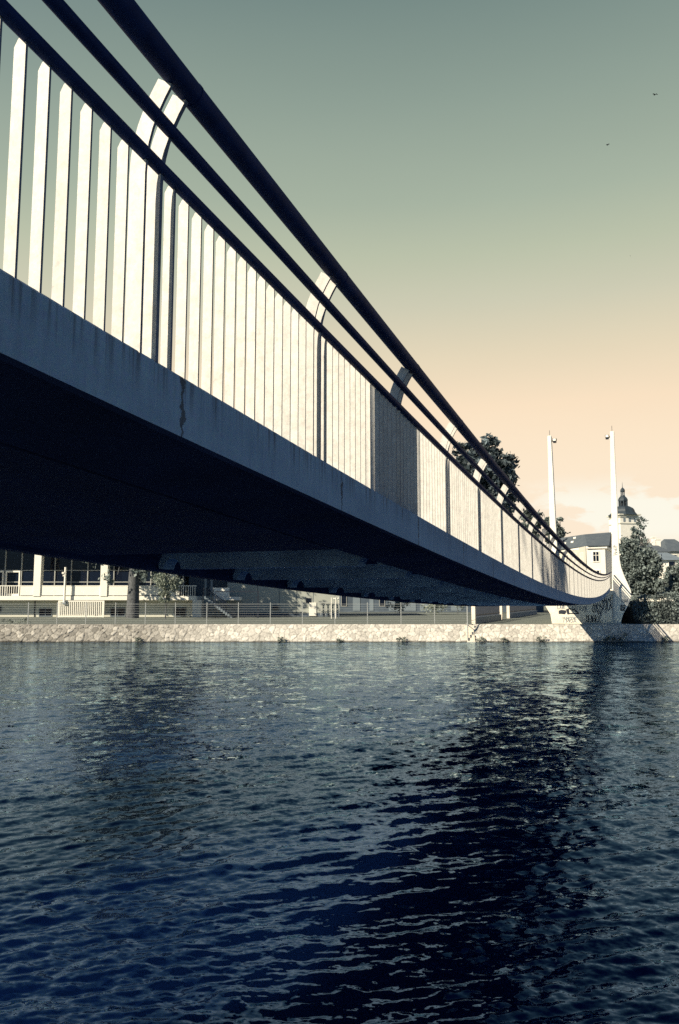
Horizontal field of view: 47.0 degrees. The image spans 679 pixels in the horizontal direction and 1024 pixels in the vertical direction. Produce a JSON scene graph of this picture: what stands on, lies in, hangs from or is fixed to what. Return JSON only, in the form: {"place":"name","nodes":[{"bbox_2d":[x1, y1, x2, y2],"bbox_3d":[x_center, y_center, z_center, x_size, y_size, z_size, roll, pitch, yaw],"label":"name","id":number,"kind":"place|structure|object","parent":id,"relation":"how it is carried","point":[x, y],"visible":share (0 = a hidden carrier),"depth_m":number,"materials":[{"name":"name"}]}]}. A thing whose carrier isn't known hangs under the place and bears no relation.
{"place":"outdoors","nodes":[
{"label":"outdoors","id":0,"kind":"place"},
{"bbox_2d":[203,579,241,617],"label":"outdoor stairs","id":1,"kind":"structure","parent":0,"point":[222,596],"depth_m":94.34,"materials":[{"name":"white paint"}]},
{"bbox_2d":[0,606,632,623],"bbox_3d":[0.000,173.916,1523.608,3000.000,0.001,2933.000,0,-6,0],"label":"ground","id":2,"kind":"structure","parent":0,"point":[544,617],"depth_m":83.28,"materials":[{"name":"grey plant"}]},
{"bbox_2d":[58,601,104,616],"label":"barred gate","id":3,"kind":"structure","parent":2,"relation":"on","point":[60,607],"depth_m":93.86,"materials":[{"name":"white metal"}]},
{"bbox_2d":[0,550,226,616],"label":"pavilion","id":4,"kind":"structure","parent":2,"relation":"on","point":[36,582],"depth_m":96.24,"materials":[{"name":"white paint"}]},
{"bbox_2d":[39,608,51,616],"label":"window","id":5,"kind":"structure","parent":4,"relation":"in","point":[41,610],"depth_m":96.08,"materials":[{"name":"black glass"}]},
{"bbox_2d":[62,567,66,603],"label":"camera post","id":6,"kind":"object","parent":4,"relation":"attached to","point":[64,575],"visible":1,"depth_m":93.92,"materials":[{"name":"white metal"}]},
{"bbox_2d":[110,608,124,616],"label":"window","id":7,"kind":"structure","parent":4,"relation":"in","point":[112,610],"depth_m":96.08,"materials":[{"name":"black glass"}]},
{"bbox_2d":[174,607,185,616],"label":"window","id":8,"kind":"structure","parent":4,"relation":"in","point":[178,609],"depth_m":96.10,"materials":[{"name":"black glass"}]},
{"bbox_2d":[82,562,157,617],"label":"broadleaf tree","id":9,"kind":"object","parent":2,"relation":"on","point":[132,606],"depth_m":88.88,"materials":[{"name":"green plant"}]},
{"bbox_2d":[151,572,183,618],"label":"ornamental tree","id":10,"kind":"object","parent":2,"relation":"on","point":[163,583],"visible":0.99,"depth_m":85.12,"materials":[{"name":"green plant"}]},
{"bbox_2d":[201,591,258,617],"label":"steel frame","id":11,"kind":"object","parent":2,"relation":"on","point":[215,606],"visible":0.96,"depth_m":89.80,"materials":[{"name":"black metal"}]},
{"bbox_2d":[0,602,466,623],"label":"wire fence","id":12,"kind":"object","parent":2,"relation":"on","point":[206,620],"visible":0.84,"depth_m":66.75,"materials":[{"name":"metal"}]},
{"bbox_2d":[227,582,338,616],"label":"sports hall","id":13,"kind":"structure","parent":2,"relation":"on","point":[285,601],"depth_m":97.25,"materials":[{"name":"white paint"}]},
{"bbox_2d":[306,598,311,602],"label":"window","id":14,"kind":"structure","parent":13,"relation":"in","point":[308,600],"depth_m":97.21,"materials":[{"name":"glass"}]},
{"bbox_2d":[309,603,315,615],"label":"door","id":15,"kind":"structure","parent":13,"relation":"in","point":[312,606],"depth_m":97.05,"materials":[{"name":"white paint"}]},
{"bbox_2d":[331,597,338,618],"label":"stakes","id":16,"kind":"object","parent":2,"relation":"on","point":[335,598],"visible":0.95,"depth_m":87.29,"materials":[{"name":"beige wood"}]},
{"bbox_2d":[386,601,410,614],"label":"young tree","id":17,"kind":"object","parent":2,"relation":"on","point":[396,605],"visible":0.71,"depth_m":110.53,"materials":[{"name":"green plant"}]},
{"bbox_2d":[420,604,448,614],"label":"young tree","id":18,"kind":"object","parent":2,"relation":"on","point":[436,606],"visible":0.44,"depth_m":110.16,"materials":[{"name":"green plant"}]},
{"bbox_2d":[339,596,543,611],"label":"long shed","id":19,"kind":"structure","parent":2,"relation":"on","point":[350,604],"depth_m":132.99,"materials":[{"name":"metal"}]},
{"bbox_2d":[341,596,346,605],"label":"window","id":20,"kind":"structure","parent":19,"relation":"in","point":[343,599],"depth_m":133.03,"materials":[{"name":"glass"}]},
{"bbox_2d":[379,600,384,605],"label":"window","id":21,"kind":"structure","parent":19,"relation":"in","point":[381,602],"depth_m":133.00,"materials":[{"name":"glass"}]},
{"bbox_2d":[451,433,527,528],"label":"broadleaf tree","id":22,"kind":"object","parent":2,"relation":"on","point":[507,464],"visible":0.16,"depth_m":124.86,"materials":[{"name":"green plant"}]},
{"bbox_2d":[471,606,536,624],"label":"iron fence","id":23,"kind":"object","parent":2,"relation":"on","point":[481,614],"visible":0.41,"depth_m":80.07,"materials":[{"name":"grey metal"}]},
{"bbox_2d":[520,509,543,538],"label":"broadleaf tree","id":24,"kind":"object","parent":2,"relation":"on","point":[527,514],"visible":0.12,"depth_m":160.31,"materials":[{"name":"green plant"}]},
{"bbox_2d":[547,430,557,552],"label":"pylon","id":25,"kind":"object","parent":2,"relation":"on","point":[552,515],"visible":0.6,"depth_m":70.42,"materials":[{"name":"white metal"}]},
{"bbox_2d":[542,517,570,545],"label":"broadleaf tree","id":26,"kind":"object","parent":2,"relation":"on","point":[561,532],"visible":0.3,"depth_m":178.23,"materials":[{"name":"green plant"}]},
{"bbox_2d":[546,589,613,623],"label":"bridge abutment","id":27,"kind":"object","parent":2,"relation":"on","point":[599,612],"visible":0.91,"depth_m":67.93,"materials":[{"name":"grey concrete"}]},
{"bbox_2d":[0,0,611,605],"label":"footbridge","id":28,"kind":"object","parent":27,"relation":"on","point":[314,462],"visible":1,"depth_m":4.62,"materials":[{"name":"concrete"}]},
{"bbox_2d":[558,532,611,588],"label":"corner house","id":29,"kind":"structure","parent":2,"relation":"on","point":[593,551],"depth_m":152.92,"materials":[{"name":"paint"}]},
{"bbox_2d":[592,551,599,561],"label":"window","id":30,"kind":"structure","parent":29,"relation":"in","point":[595,554],"depth_m":150.45,"materials":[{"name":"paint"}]},
{"bbox_2d":[605,431,630,623],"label":"pylon","id":31,"kind":"object","parent":2,"relation":"on","point":[621,596],"visible":0.96,"depth_m":67.80,"materials":[{"name":"white concrete"}]},
{"bbox_2d":[606,485,640,554],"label":"church tower","id":32,"kind":"structure","parent":2,"relation":"on","point":[627,516],"depth_m":476.60,"materials":[{"name":"paint"}]},
{"bbox_2d":[611,526,665,599],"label":"broadleaf tree","id":33,"kind":"object","parent":2,"relation":"on","point":[642,567],"visible":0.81,"depth_m":84.96,"materials":[{"name":"green plant"}]},
{"bbox_2d":[631,516,652,547],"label":"slender tree","id":34,"kind":"object","parent":2,"relation":"on","point":[643,541],"visible":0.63,"depth_m":90.38,"materials":[{"name":"green plant"}]},
{"bbox_2d":[621,591,678,623],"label":"hedge","id":35,"kind":"object","parent":2,"relation":"on","point":[643,610],"visible":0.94,"depth_m":69.10,"materials":[{"name":"green plant"}]},
{"bbox_2d":[639,537,669,599],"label":"house","id":36,"kind":"structure","parent":2,"relation":"on","point":[656,544],"depth_m":178.74,"materials":[{"name":"paint"}]},
{"bbox_2d":[650,552,678,600],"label":"house","id":37,"kind":"structure","parent":2,"relation":"on","point":[669,559],"depth_m":149.90,"materials":[{"name":"paint"}]},
{"bbox_2d":[668,561,675,566],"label":"window","id":38,"kind":"structure","parent":37,"relation":"in","point":[669,562],"depth_m":149.72,"materials":[{"name":"glass"}]},
{"bbox_2d":[653,560,678,600],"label":"broadleaf tree","id":39,"kind":"object","parent":2,"relation":"on","point":[669,582],"visible":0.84,"depth_m":82.91,"materials":[{"name":"green plant"}]},
{"bbox_2d":[661,539,678,556],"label":"house","id":40,"kind":"structure","parent":2,"relation":"on","point":[671,546],"depth_m":192.76,"materials":[{"name":"stone"}]},
{"bbox_2d":[0,642,678,1023],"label":"water","id":41,"kind":"structure","parent":0,"point":[338,832],"depth_m":11.81,"materials":[{"name":"blue liquid"}]},
{"bbox_2d":[0,624,466,641],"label":"retaining wall","id":42,"kind":"structure","parent":41,"relation":"in","point":[224,632],"depth_m":65.82,"materials":[{"name":"stone"}]},
{"bbox_2d":[465,625,474,641],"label":"river steps","id":43,"kind":"structure","parent":41,"relation":"in","point":[471,636],"depth_m":65.72,"materials":[{"name":"beige stone"}]},
{"bbox_2d":[467,606,467,639],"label":"mooring pole","id":44,"kind":"object","parent":43,"relation":"on","point":[467,622],"visible":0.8,"depth_m":65.38,"materials":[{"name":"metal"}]},
{"bbox_2d":[473,624,678,641],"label":"retaining wall","id":45,"kind":"structure","parent":41,"relation":"in","point":[571,632],"depth_m":65.86,"materials":[{"name":"stone"}]},
{"bbox_2d":[612,631,627,641],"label":"weed tuft","id":46,"kind":"object","parent":45,"relation":"attached to","point":[613,638],"visible":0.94,"depth_m":65.28,"materials":[{"name":"green plant"}]},
{"bbox_2d":[0,0,678,624],"label":"sky","id":47,"kind":"structure","parent":0,"point":[453,158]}
]}

